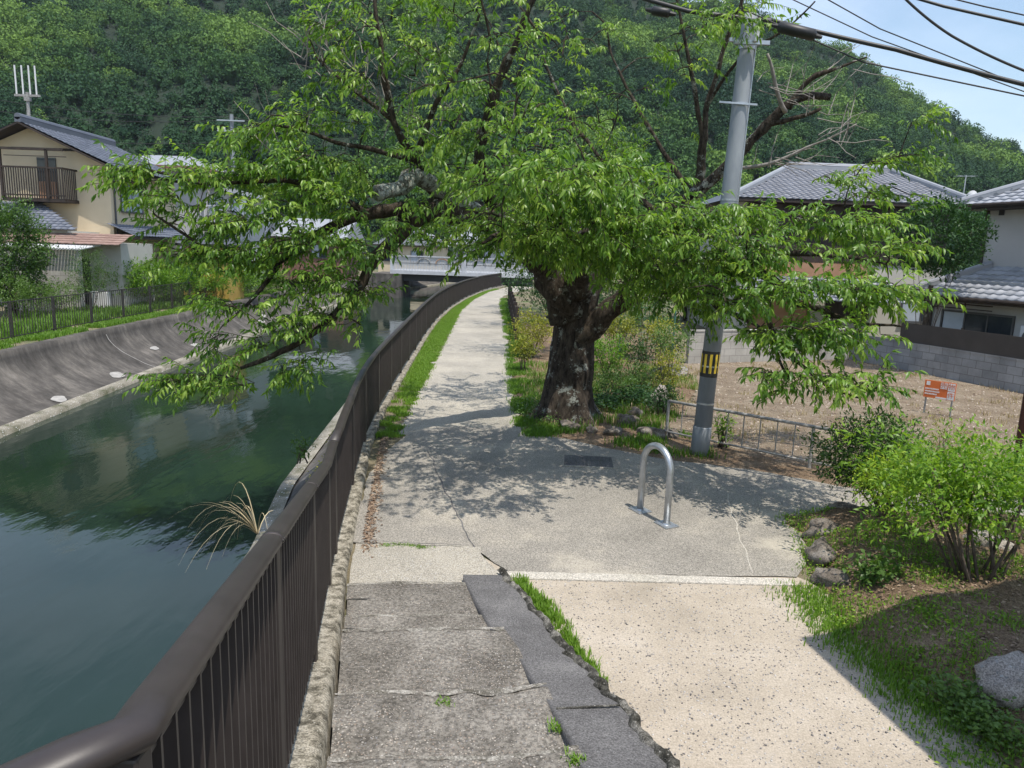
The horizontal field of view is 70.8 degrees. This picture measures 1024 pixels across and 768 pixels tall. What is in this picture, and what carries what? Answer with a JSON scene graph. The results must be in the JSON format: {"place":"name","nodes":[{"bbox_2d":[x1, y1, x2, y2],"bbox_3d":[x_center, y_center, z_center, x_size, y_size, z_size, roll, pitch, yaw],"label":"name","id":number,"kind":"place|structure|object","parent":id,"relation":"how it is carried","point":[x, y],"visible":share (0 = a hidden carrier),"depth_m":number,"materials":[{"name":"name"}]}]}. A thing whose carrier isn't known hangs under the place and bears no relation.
{"place":"outdoors","nodes":[
{"label":"outdoors","id":0,"kind":"place"},
{"bbox_2d":[0,269,377,349],"bbox_3d":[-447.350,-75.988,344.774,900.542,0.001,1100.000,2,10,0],"label":"bank ground","id":1,"kind":"structure","parent":0,"point":[32,341],"depth_m":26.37,"materials":[{"name":"green plant"}]},
{"bbox_2d":[0,271,38,318],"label":"weed clump","id":2,"kind":"object","parent":1,"relation":"on","point":[17,291],"visible":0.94,"depth_m":24.46,"materials":[{"name":"green plant"}]},
{"bbox_2d":[13,65,40,115],"bbox_3d":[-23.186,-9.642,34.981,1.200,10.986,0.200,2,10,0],"label":"phone mast","id":3,"kind":"object","parent":1,"relation":"on","point":[27,96],"visible":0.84,"depth_m":34.16,"materials":[{"name":"white metal"}]},
{"bbox_2d":[0,194,60,315],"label":"garden tree","id":4,"kind":"object","parent":1,"relation":"on","point":[13,217],"visible":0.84,"depth_m":25.54,"materials":[{"name":"green plant"}]},
{"bbox_2d":[5,281,63,315],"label":"weed clump","id":5,"kind":"object","parent":1,"relation":"on","point":[44,291],"visible":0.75,"depth_m":25.43,"materials":[{"name":"green plant"}]},
{"bbox_2d":[0,243,100,310],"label":"shed","id":6,"kind":"structure","parent":1,"relation":"on","point":[58,269],"depth_m":27.80,"materials":[{"name":"metal"}]},
{"bbox_2d":[38,275,87,311],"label":"weed clump","id":7,"kind":"object","parent":1,"relation":"on","point":[66,289],"visible":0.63,"depth_m":26.41,"materials":[{"name":"green plant"}]},
{"bbox_2d":[64,242,117,309],"bbox_3d":[-16.003,-3.977,27.272,1.840,2.742,1.795,2,10,0],"label":"garden shrub","id":8,"kind":"object","parent":1,"relation":"on","point":[83,280],"visible":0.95,"depth_m":27.18,"materials":[{"name":"green plant"}]},
{"bbox_2d":[0,113,191,308],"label":"beige house","id":9,"kind":"structure","parent":1,"relation":"on","point":[42,162],"depth_m":30.85,"materials":[{"name":"paint"}]},
{"bbox_2d":[36,157,57,198],"bbox_3d":[-19.999,-8.842,31.004,0.800,1.750,0.067,2,10,0],"label":"balcony door","id":10,"kind":"structure","parent":9,"relation":"in","point":[40,160],"depth_m":30.94,"materials":[{"name":"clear glass"}]},
{"bbox_2d":[85,257,151,298],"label":"hedge bush","id":11,"kind":"object","parent":1,"relation":"on","point":[137,280],"visible":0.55,"depth_m":29.53,"materials":[{"name":"green plant"}]},
{"bbox_2d":[0,290,250,338],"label":"garden weeds","id":12,"kind":"object","parent":1,"relation":"on","point":[116,310],"visible":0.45,"depth_m":25.07,"materials":[{"name":"green plant"}]},
{"bbox_2d":[0,271,289,338],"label":"bank fence","id":13,"kind":"object","parent":1,"relation":"on","point":[149,294],"visible":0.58,"depth_m":23.93,"materials":[{"name":"black metal"}]},
{"bbox_2d":[131,253,183,301],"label":"hedge bush","id":14,"kind":"object","parent":1,"relation":"on","point":[165,280],"visible":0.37,"depth_m":30.63,"materials":[{"name":"green plant"}]},
{"bbox_2d":[153,257,208,297],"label":"hedge bush","id":15,"kind":"object","parent":1,"relation":"on","point":[181,281],"visible":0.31,"depth_m":32.59,"materials":[{"name":"green plant"}]},
{"bbox_2d":[176,263,238,296],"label":"hedge bush","id":16,"kind":"object","parent":1,"relation":"on","point":[214,283],"visible":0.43,"depth_m":34.60,"materials":[{"name":"green plant"}]},
{"bbox_2d":[175,243,245,300],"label":"yellow shed","id":17,"kind":"structure","parent":1,"relation":"on","point":[238,293],"depth_m":35.89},
{"bbox_2d":[236,267,265,293],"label":"hedge bush","id":18,"kind":"object","parent":1,"relation":"on","point":[248,281],"visible":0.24,"depth_m":37.63,"materials":[{"name":"green plant"}]},
{"bbox_2d":[372,227,448,271],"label":"distant house","id":19,"kind":"structure","parent":1,"relation":"on","point":[407,249],"depth_m":72.90,"materials":[{"name":"beige paint"}]},
{"bbox_2d":[137,155,265,287],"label":"grey house","id":20,"kind":"structure","parent":0,"point":[205,212],"depth_m":41.42,"materials":[{"name":"paint"}]},
{"bbox_2d":[0,279,456,437],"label":"canal embankment","id":21,"kind":"structure","parent":0,"point":[40,381],"depth_m":21.07,"materials":[{"name":"concrete"}]},
{"bbox_2d":[370,255,532,297],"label":"footbridge","id":22,"kind":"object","parent":21,"relation":"on","point":[406,276],"visible":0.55,"depth_m":61.18,"materials":[{"name":"grey metal"}]},
{"bbox_2d":[0,283,488,764],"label":"water","id":23,"kind":"structure","parent":0,"point":[107,593],"depth_m":11.10,"materials":[{"name":"green liquid"}]},
{"bbox_2d":[270,218,364,280],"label":"distant house","id":24,"kind":"structure","parent":0,"point":[317,225],"depth_m":59.41,"materials":[{"name":"grey brick"}]},
{"bbox_2d":[243,284,506,558],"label":"canal embankment","id":25,"kind":"structure","parent":0,"point":[292,484],"depth_m":12.54,"materials":[{"name":"concrete"}]},
{"bbox_2d":[181,482,272,566],"bbox_3d":[-2.926,1.398,7.427,1.089,0.670,1.052,0,11,-8],"label":"dry grass tuft","id":26,"kind":"object","parent":25,"relation":"on","point":[256,531],"visible":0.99,"depth_m":7.51,"materials":[{"name":"plant"}]},
{"bbox_2d":[290,432,316,463],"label":"bank weed","id":27,"kind":"object","parent":25,"relation":"on","point":[301,449],"visible":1,"depth_m":10.27,"materials":[{"name":"green plant"}]},
{"bbox_2d":[401,285,533,434],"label":"path","id":28,"kind":"structure","parent":0,"point":[466,386],"depth_m":16.40,"materials":[{"name":"concrete"}]},
{"bbox_2d":[0,0,1006,268],"bbox_3d":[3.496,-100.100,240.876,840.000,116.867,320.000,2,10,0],"label":"hill","id":29,"kind":"structure","parent":0,"point":[158,124],"depth_m":142.19,"materials":[{"name":"green plant"}]},
{"bbox_2d":[0,0,1023,274],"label":"forest","id":30,"kind":"object","parent":29,"relation":"on","point":[56,38],"visible":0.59,"depth_m":154.54,"materials":[{"name":"green plant"}]},
{"bbox_2d":[344,278,848,621],"bbox_3d":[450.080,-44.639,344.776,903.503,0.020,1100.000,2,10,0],"label":"bank ground","id":31,"kind":"structure","parent":0,"point":[372,459],"depth_m":21.85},
{"bbox_2d":[288,285,507,767],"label":"railing kerb","id":32,"kind":"structure","parent":31,"relation":"on","point":[311,747],"depth_m":5.00,"materials":[{"name":"concrete"}]},
{"bbox_2d":[0,273,501,767],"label":"canal railing","id":33,"kind":"object","parent":32,"relation":"on","point":[224,683],"visible":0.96,"depth_m":2.33,"materials":[{"name":"brown metal"}]},
{"bbox_2d":[375,288,498,437],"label":"verge grass","id":34,"kind":"structure","parent":31,"relation":"on","point":[419,370],"depth_m":17.29,"materials":[{"name":"green plant"}]},
{"bbox_2d":[450,227,521,272],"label":"distant house","id":35,"kind":"structure","parent":31,"relation":"on","point":[492,255],"depth_m":78.92,"materials":[{"name":"grey paint"}]},
{"bbox_2d":[326,543,679,767],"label":"outdoor stairs","id":36,"kind":"structure","parent":31,"relation":"on","point":[499,663],"depth_m":4.40,"materials":[{"name":"concrete"}]},
{"bbox_2d":[379,542,585,767],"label":"crack grass","id":37,"kind":"structure","parent":36,"relation":"on","point":[576,758],"depth_m":3.77,"materials":[{"name":"green plant"}]},
{"bbox_2d":[508,283,518,340],"bbox_3d":[-0.019,-3.547,32.189,0.138,1.150,17.726,2,10,-1],"label":"path fence","id":38,"kind":"object","parent":31,"relation":"on","point":[513,308],"visible":0.82,"depth_m":27.79,"materials":[{"name":"metal"}]},
{"bbox_2d":[75,0,966,426],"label":"cherry tree","id":39,"kind":"object","parent":31,"relation":"on","point":[563,256],"visible":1,"depth_m":8.84,"materials":[{"name":"green plant"}]},
{"bbox_2d":[494,252,547,312],"bbox_3d":[1.548,-5.686,33.598,5.002,5.156,3.594,2,10,0],"label":"background tree","id":40,"kind":"object","parent":31,"relation":"on","point":[521,289],"visible":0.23,"depth_m":33.47,"materials":[{"name":"green plant"}]},
{"bbox_2d":[498,298,565,438],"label":"grass","id":41,"kind":"structure","parent":31,"relation":"on","point":[514,384],"depth_m":15.91,"materials":[{"name":"green plant"}]},
{"bbox_2d":[489,571,792,586],"bbox_3d":[1.168,1.824,6.587,2.800,0.116,0.140,2,10,-1],"label":"edging strip","id":42,"kind":"object","parent":31,"relation":"on","point":[640,578],"visible":0.32,"depth_m":6.56,"materials":[{"name":"concrete"}]},
{"bbox_2d":[513,323,1019,496],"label":"tree bed soil","id":43,"kind":"object","parent":31,"relation":"on","point":[783,467],"visible":0.3,"depth_m":11.12,"materials":[{"name":"brown soil"}]},
{"bbox_2d":[509,332,541,371],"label":"garden shrub","id":44,"kind":"object","parent":43,"relation":"on","point":[522,347],"visible":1,"depth_m":17.59,"materials":[{"name":"green plant"}]},
{"bbox_2d":[506,307,552,357],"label":"garden shrub","id":45,"kind":"object","parent":43,"relation":"on","point":[521,330],"visible":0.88,"depth_m":19.96,"materials":[{"name":"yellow plant"}]},
{"bbox_2d":[503,395,569,424],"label":"ivy","id":46,"kind":"object","parent":43,"relation":"on","point":[535,405],"visible":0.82,"depth_m":13.01,"materials":[{"name":"green plant"}]},
{"bbox_2d":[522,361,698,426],"bbox_3d":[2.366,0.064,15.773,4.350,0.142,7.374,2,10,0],"label":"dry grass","id":47,"kind":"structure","parent":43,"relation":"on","point":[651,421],"depth_m":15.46,"materials":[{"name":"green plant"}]},
{"bbox_2d":[523,360,698,428],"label":"bank tuft grass","id":48,"kind":"structure","parent":43,"relation":"on","point":[601,415],"depth_m":14.82,"materials":[{"name":"green plant"}]},
{"bbox_2d":[594,333,631,377],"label":"garden shrub","id":49,"kind":"object","parent":43,"relation":"on","point":[603,357],"visible":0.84,"depth_m":16.82,"materials":[{"name":"green plant"}]},
{"bbox_2d":[593,363,637,395],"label":"garden shrub","id":50,"kind":"object","parent":43,"relation":"on","point":[615,384],"visible":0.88,"depth_m":14.54,"materials":[{"name":"green plant"}]},
{"bbox_2d":[604,311,639,365],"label":"garden shrub","id":51,"kind":"object","parent":43,"relation":"on","point":[623,328],"visible":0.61,"depth_m":18.43,"materials":[{"name":"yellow plant"}]},
{"bbox_2d":[520,373,726,459],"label":"bed weeds","id":52,"kind":"object","parent":43,"relation":"on","point":[632,440],"visible":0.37,"depth_m":11.81,"materials":[{"name":"green plant"}]},
{"bbox_2d":[612,330,658,377],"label":"garden shrub","id":53,"kind":"object","parent":43,"relation":"on","point":[641,349],"visible":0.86,"depth_m":17.09,"materials":[{"name":"green plant"}]},
{"bbox_2d":[592,382,683,410],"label":"ivy","id":54,"kind":"object","parent":43,"relation":"on","point":[608,398],"visible":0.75,"depth_m":14.05,"materials":[{"name":"green plant"}]},
{"bbox_2d":[614,357,666,389],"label":"garden shrub","id":55,"kind":"object","parent":43,"relation":"on","point":[644,375],"visible":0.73,"depth_m":15.71,"materials":[{"name":"green plant"}]},
{"bbox_2d":[617,297,682,357],"bbox_3d":[3.886,-1.709,20.494,1.938,2.098,1.459,2,10,0],"label":"garden shrub","id":56,"kind":"object","parent":43,"relation":"on","point":[647,317],"visible":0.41,"depth_m":20.38,"materials":[{"name":"green plant"}]},
{"bbox_2d":[637,427,667,439],"bbox_3d":[2.302,0.814,11.837,0.579,0.220,0.331,11,14,40],"label":"rock","id":57,"kind":"object","parent":43,"relation":"on","point":[653,431],"visible":0.6,"depth_m":11.73,"materials":[{"name":"grey stone"}]},
{"bbox_2d":[637,315,683,365],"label":"garden shrub","id":58,"kind":"object","parent":43,"relation":"on","point":[653,326],"visible":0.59,"depth_m":19.02,"materials":[{"name":"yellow plant"}]},
{"bbox_2d":[644,377,683,414],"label":"garden shrub","id":59,"kind":"object","parent":43,"relation":"on","point":[662,405],"visible":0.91,"depth_m":13.20,"materials":[{"name":"green plant"}]},
{"bbox_2d":[648,341,689,392],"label":"garden shrub","id":60,"kind":"object","parent":43,"relation":"on","point":[662,363],"visible":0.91,"depth_m":15.56,"materials":[{"name":"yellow plant"}]},
{"bbox_2d":[645,314,697,376],"bbox_3d":[3.861,-0.885,17.445,1.246,1.577,1.075,7,11,24],"label":"garden shrub","id":61,"kind":"object","parent":43,"relation":"on","point":[665,338],"visible":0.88,"depth_m":17.41,"materials":[{"name":"green plant"}]},
{"bbox_2d":[360,373,1023,765],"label":"leaf litter","id":62,"kind":"object","parent":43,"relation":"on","point":[372,503],"visible":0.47,"depth_m":6.41,"materials":[{"name":"brown plant"}]},
{"bbox_2d":[711,411,738,448],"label":"garden shrub","id":63,"kind":"object","parent":43,"relation":"on","point":[722,433],"visible":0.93,"depth_m":11.16,"materials":[{"name":"green plant"}]},
{"bbox_2d":[690,12,769,456],"bbox_3d":[3.058,-1.913,10.270,0.595,6.272,0.460,2,10,0],"label":"utility pole","id":64,"kind":"object","parent":43,"relation":"on","point":[740,103],"visible":0.81,"depth_m":10.04,"materials":[{"name":"grey concrete"}]},
{"bbox_2d":[642,0,772,22],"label":"overhead cable","id":65,"kind":"object","parent":64,"relation":"attached to","point":[672,6],"visible":0.62,"depth_m":9.83,"materials":[{"name":"rubber"}]},
{"bbox_2d":[645,6,676,17],"bbox_3d":[2.041,-5.104,9.879,0.433,0.166,0.150,6,11,22],"label":"cable closure","id":66,"kind":"object","parent":65,"relation":"attached to","point":[660,11],"visible":1,"depth_m":9.83,"materials":[{"name":"black plastic"}]},
{"bbox_2d":[740,7,1023,96],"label":"overhead cable","id":67,"kind":"object","parent":64,"relation":"attached to","point":[899,69],"visible":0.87,"depth_m":9.38,"materials":[{"name":"rubber"}]},
{"bbox_2d":[768,17,1023,86],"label":"overhead cable","id":68,"kind":"object","parent":64,"relation":"hanging from","point":[927,58],"visible":0.85,"depth_m":9.16,"materials":[{"name":"rubber"}]},
{"bbox_2d":[771,21,822,40],"bbox_3d":[3.763,-4.663,9.516,0.654,0.266,0.180,5,11,18],"label":"cable closure","id":69,"kind":"object","parent":68,"relation":"hanging from","point":[796,31],"visible":1,"depth_m":9.46,"materials":[{"name":"black plastic"}]},
{"bbox_2d":[665,400,892,484],"bbox_3d":[3.791,0.803,10.660,3.382,0.633,0.048,11,14,40],"label":"pipe fence","id":70,"kind":"object","parent":43,"relation":"on","point":[809,461],"visible":0.67,"depth_m":10.74,"materials":[{"name":"grey metal"}]},
{"bbox_2d":[685,328,848,363],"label":"block wall","id":71,"kind":"structure","parent":31,"relation":"on","point":[731,351],"depth_m":20.50,"materials":[{"name":"grey concrete"}]},
{"bbox_2d":[763,505,1023,767],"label":"planted mound","id":72,"kind":"object","parent":31,"relation":"on","point":[1003,589],"visible":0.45,"depth_m":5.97,"materials":[{"name":"green plant"}]},
{"bbox_2d":[801,518,837,537],"bbox_3d":[3.360,1.581,7.683,0.547,0.298,0.339,3,11,8],"label":"rock","id":73,"kind":"object","parent":72,"relation":"on","point":[817,524],"visible":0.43,"depth_m":7.59,"materials":[{"name":"grey stone"}]},
{"bbox_2d":[805,537,836,565],"bbox_3d":[3.025,1.688,7.072,0.290,0.280,0.510,6,11,23],"label":"rock","id":74,"kind":"object","parent":72,"relation":"on","point":[821,548],"visible":0.76,"depth_m":6.96,"materials":[{"name":"grey stone"}]},
{"bbox_2d":[809,567,849,586],"bbox_3d":[2.929,1.789,6.595,0.369,0.201,0.274,10,13,36],"label":"rock","id":75,"kind":"object","parent":72,"relation":"on","point":[828,576],"visible":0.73,"depth_m":6.53,"materials":[{"name":"grey stone"}]},
{"bbox_2d":[827,501,879,509],"bbox_3d":[3.938,1.528,8.101,0.774,0.350,0.346,9,13,35],"label":"rock","id":76,"kind":"object","parent":72,"relation":"on","point":[838,504],"visible":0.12,"depth_m":8.21,"materials":[{"name":"grey stone"}]},
{"bbox_2d":[797,400,945,508],"bbox_3d":[3.893,0.868,7.917,1.505,1.378,1.300,2,10,0],"label":"dark shrub","id":77,"kind":"object","parent":72,"relation":"on","point":[841,453],"visible":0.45,"depth_m":7.87,"materials":[{"name":"green plant"}]},
{"bbox_2d":[842,545,916,587],"bbox_3d":[3.249,1.603,6.338,0.583,0.410,0.569,-7,14,-41],"label":"leafy weed","id":78,"kind":"object","parent":72,"relation":"on","point":[877,568],"visible":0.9,"depth_m":6.29,"materials":[{"name":"green plant"}]},
{"bbox_2d":[844,443,943,513],"bbox_3d":[3.951,1.107,7.479,1.114,1.034,1.113,2,10,0],"label":"nandina bush","id":79,"kind":"object","parent":72,"relation":"on","point":[867,478],"visible":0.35,"depth_m":7.36,"materials":[{"name":"green plant"}]},
{"bbox_2d":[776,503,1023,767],"bbox_3d":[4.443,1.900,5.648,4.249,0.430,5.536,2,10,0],"label":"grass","id":80,"kind":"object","parent":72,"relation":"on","point":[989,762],"visible":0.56,"depth_m":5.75,"materials":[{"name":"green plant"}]},
{"bbox_2d":[820,400,1023,583],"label":"nandina bush","id":81,"kind":"object","parent":72,"relation":"on","point":[960,480],"visible":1,"depth_m":6.29,"materials":[{"name":"green plant"}]},
{"bbox_2d":[914,406,971,509],"bbox_3d":[5.119,0.861,8.578,0.825,1.236,0.859,2,10,0],"label":"wispy shrub","id":82,"kind":"object","parent":72,"relation":"on","point":[939,436],"visible":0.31,"depth_m":8.55,"materials":[{"name":"green plant"}]},
{"bbox_2d":[896,658,1023,763],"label":"plants","id":83,"kind":"object","parent":72,"relation":"on","point":[983,711],"visible":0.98,"depth_m":4.51,"materials":[{"name":"green plant"}]},
{"bbox_2d":[961,529,1014,550],"bbox_3d":[4.715,1.636,7.240,0.412,0.378,0.542,2,10,-2],"label":"rock","id":84,"kind":"object","parent":72,"relation":"on","point":[985,542],"visible":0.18,"depth_m":7.07,"materials":[{"name":"grey stone"}]},
{"bbox_2d":[974,650,1023,709],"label":"rock","id":85,"kind":"object","parent":72,"relation":"on","point":[1001,676],"visible":0.7,"depth_m":4.66,"materials":[{"name":"grey stone"}]},
{"bbox_2d":[979,425,1023,517],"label":"nandina bush","id":86,"kind":"object","parent":72,"relation":"on","point":[1014,451],"visible":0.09,"depth_m":7.40,"materials":[{"name":"green plant"}]},
{"bbox_2d":[848,321,1023,393],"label":"block wall","id":87,"kind":"structure","parent":31,"relation":"on","point":[982,358],"depth_m":18.67,"materials":[{"name":"concrete"}]},
{"bbox_2d":[886,181,999,325],"bbox_3d":[11.333,-2.762,19.454,3.086,5.185,2.556,2,10,0],"label":"camellia tree","id":88,"kind":"object","parent":31,"relation":"on","point":[960,256],"visible":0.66,"depth_m":18.91,"materials":[{"name":"green plant"}]},
{"bbox_2d":[910,180,1023,336],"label":"tiled house","id":89,"kind":"structure","parent":31,"relation":"on","point":[989,294],"depth_m":19.80,"materials":[{"name":"grey paint"}]},
{"bbox_2d":[939,309,1015,335],"bbox_3d":[12.820,-1.457,19.959,0.070,1.051,2.174,-2,11,-19],"label":"window","id":90,"kind":"structure","parent":89,"relation":"in","point":[971,321],"depth_m":19.83,"materials":[{"name":"glass"}]},
{"bbox_2d":[353,426,1023,576],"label":"asphalt paving","id":91,"kind":"structure","parent":0,"point":[455,454],"depth_m":8.38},
{"bbox_2d":[561,454,616,468],"bbox_3d":[1.082,1.096,10.219,0.760,0.014,0.600,3,10,4],"label":"drain cover","id":92,"kind":"object","parent":91,"relation":"on","point":[586,461],"visible":1,"depth_m":10.19,"materials":[{"name":"grey metal"}]},
{"bbox_2d":[628,442,678,528],"bbox_3d":[1.602,1.077,8.035,0.180,0.868,0.699,-3,12,-27],"label":"hoop bollard","id":93,"kind":"object","parent":91,"relation":"on","point":[665,522],"visible":1,"depth_m":7.89,"materials":[{"name":"metal"}]},
{"bbox_2d":[485,558,1003,767],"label":"gravel yard","id":94,"kind":"structure","parent":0,"point":[830,711],"depth_m":5.04,"materials":[{"name":"beige gravel"}]},
{"bbox_2d":[510,570,611,680],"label":"step side grass","id":95,"kind":"structure","parent":94,"relation":"on","point":[542,603],"depth_m":5.76,"materials":[{"name":"green plant"}]},
{"bbox_2d":[687,162,968,338],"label":"tiled house","id":96,"kind":"structure","parent":0,"point":[794,187],"depth_m":26.29,"materials":[{"name":"grey tile"}]},
{"bbox_2d":[900,301,924,323],"bbox_3d":[14.956,-2.618,26.323,1.560,0.830,0.120,2,10,0],"label":"window","id":97,"kind":"structure","parent":96,"relation":"in","point":[910,316],"depth_m":26.36,"materials":[{"name":"glass"}]},
{"bbox_2d":[660,359,1022,488],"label":"vacant lot","id":98,"kind":"structure","parent":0,"point":[961,392],"depth_m":14.54,"materials":[{"name":"brown soil"}]},
{"bbox_2d":[661,359,1022,485],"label":"lot stones","id":99,"kind":"object","parent":98,"relation":"on","point":[974,394],"visible":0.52,"depth_m":14.52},
{"bbox_2d":[687,361,1021,453],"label":"lot weeds","id":100,"kind":"object","parent":98,"relation":"on","point":[696,372],"visible":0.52,"depth_m":14.06,"materials":[{"name":"green plant"}]},
{"bbox_2d":[923,379,956,416],"bbox_3d":[8.439,0.285,14.240,0.059,0.679,0.554,-8,14,-43],"label":"land sale sign","id":101,"kind":"object","parent":98,"relation":"on","point":[940,390],"visible":1,"depth_m":14.19,"materials":[{"name":"orange metal"}]},
{"bbox_2d":[1010,393,1023,476],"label":"wooden post","id":102,"kind":"object","parent":98,"relation":"on","point":[1020,426],"visible":0.29,"depth_m":9.94,"materials":[{"name":"brown wood"}]},
{"bbox_2d":[687,0,1023,150],"label":"sky","id":103,"kind":"structure","parent":0,"point":[1001,114],"materials":[{"name":"blue"}]},
{"bbox_2d":[793,0,1023,91],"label":"overhead cable","id":104,"kind":"object","parent":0,"point":[894,44],"visible":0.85,"depth_m":10.42,"materials":[{"name":"rubber"}]},
{"bbox_2d":[828,0,995,74],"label":"overhead cable","id":105,"kind":"object","parent":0,"point":[910,40],"visible":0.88,"depth_m":11.18,"materials":[{"name":"rubber"}]},
{"bbox_2d":[905,0,1023,71],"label":"overhead cable","id":106,"kind":"object","parent":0,"point":[913,6],"visible":1,"depth_m":8.26,"materials":[{"name":"rubber"}]},
{"bbox_2d":[918,0,1023,25],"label":"overhead cable","id":107,"kind":"object","parent":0,"point":[974,13],"visible":1,"depth_m":8.04,"materials":[{"name":"rubber"}]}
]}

